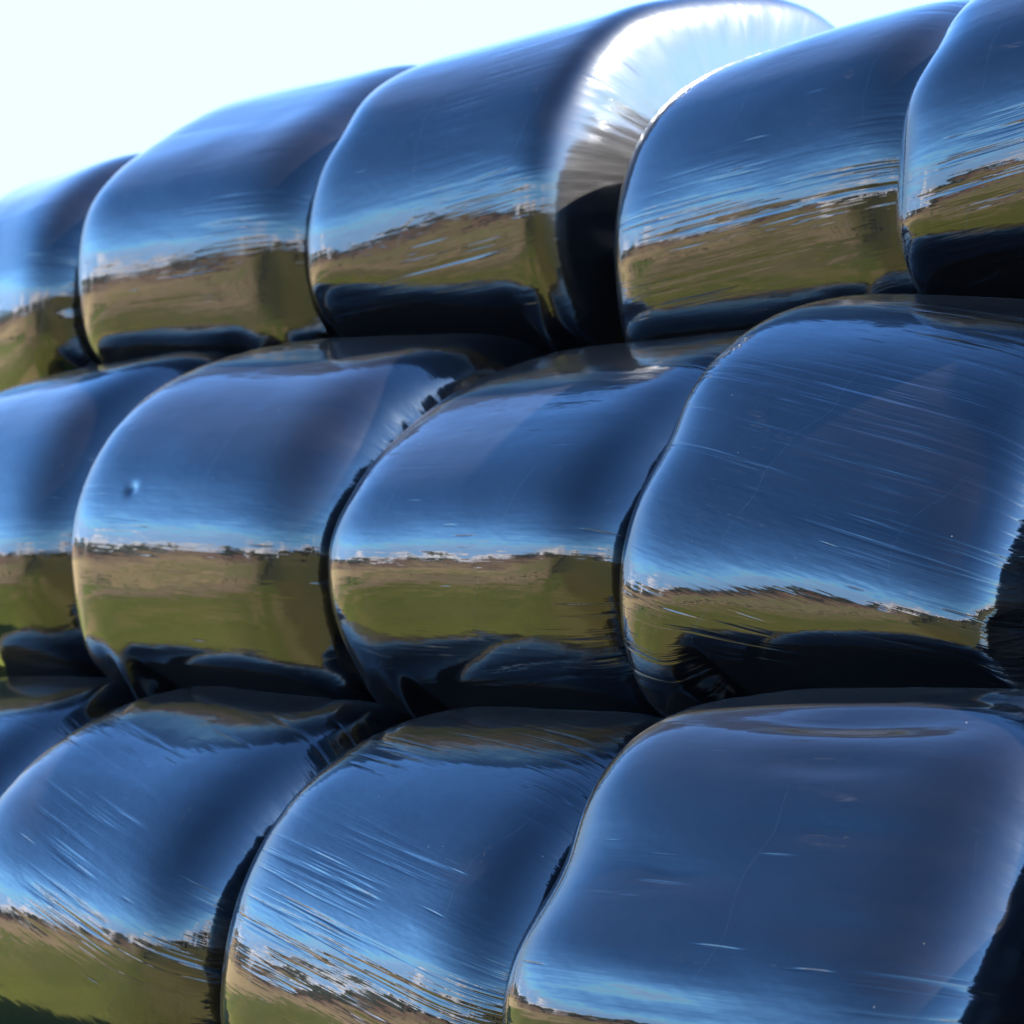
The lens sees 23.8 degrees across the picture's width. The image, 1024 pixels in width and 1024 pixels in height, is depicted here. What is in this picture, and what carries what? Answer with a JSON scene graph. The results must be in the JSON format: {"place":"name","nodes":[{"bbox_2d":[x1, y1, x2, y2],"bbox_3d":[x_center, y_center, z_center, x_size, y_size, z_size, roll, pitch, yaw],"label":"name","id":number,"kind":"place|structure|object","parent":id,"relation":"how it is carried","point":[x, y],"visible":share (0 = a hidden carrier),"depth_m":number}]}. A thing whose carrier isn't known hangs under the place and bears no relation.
{"place":"outdoors","nodes":[
{"label":"outdoors","id":0,"kind":"place"},
{"bbox_2d":[0,0,945,196],"label":"sky","id":1,"kind":"structure","parent":0,"point":[83,83]},
{"bbox_3d":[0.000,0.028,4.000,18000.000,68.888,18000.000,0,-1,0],"label":"ground","id":2,"kind":"structure","parent":0,"visible":0},
{"bbox_2d":[0,676,136,795],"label":"silage bale","id":3,"kind":"object","parent":2,"relation":"on","point":[40,715],"visible":0.1,"depth_m":7.06},
{"bbox_2d":[0,351,233,677],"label":"silage bale","id":4,"kind":"object","parent":3,"relation":"on","point":[56,430],"visible":0.33,"depth_m":7.49},
{"bbox_2d":[0,152,141,390],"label":"silage bale","id":5,"kind":"object","parent":4,"relation":"on","point":[42,329],"visible":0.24,"depth_m":8.65},
{"bbox_2d":[78,64,420,363],"bbox_3d":[-0.649,-0.829,8.431,1.416,1.371,1.329,1,-2,-43],"label":"silage bale","id":6,"kind":"object","parent":4,"relation":"on","point":[194,234],"visible":0.43,"depth_m":7.93},
{"bbox_2d":[0,686,412,1023],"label":"silage bale","id":7,"kind":"object","parent":2,"relation":"on","point":[133,835],"visible":0.52,"depth_m":6.08},
{"bbox_2d":[71,334,548,702],"bbox_3d":[-0.421,0.155,7.285,1.561,1.402,1.272,1,-2,-43],"label":"silage bale","id":8,"kind":"object","parent":7,"relation":"on","point":[214,497],"visible":0.39,"depth_m":6.74},
{"bbox_2d":[307,0,835,353],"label":"silage bale","id":9,"kind":"object","parent":8,"relation":"on","point":[477,190],"visible":0.56,"depth_m":7.06},
{"bbox_2d":[220,706,663,1023],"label":"silage bale","id":10,"kind":"object","parent":2,"relation":"on","point":[407,872],"visible":0.48,"depth_m":5.30},
{"bbox_2d":[328,330,747,718],"bbox_3d":[0.348,0.162,6.373,1.460,1.262,1.206,1,-2,-43],"label":"silage bale","id":11,"kind":"object","parent":10,"relation":"on","point":[477,542],"visible":0.37,"depth_m":5.87},
{"bbox_2d":[614,0,970,342],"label":"silage bale","id":12,"kind":"object","parent":11,"relation":"on","point":[757,189],"visible":0.53,"depth_m":6.15},
{"bbox_2d":[503,687,1023,1023],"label":"silage bale","id":13,"kind":"object","parent":2,"relation":"on","point":[829,856],"visible":1,"depth_m":4.42},
{"bbox_2d":[619,294,1023,717],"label":"silage bale","id":14,"kind":"object","parent":13,"relation":"on","point":[831,494],"visible":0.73,"depth_m":5.07},
{"bbox_2d":[896,0,1023,298],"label":"silage bale","id":15,"kind":"object","parent":14,"relation":"on","point":[960,212],"visible":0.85,"depth_m":5.46}
]}

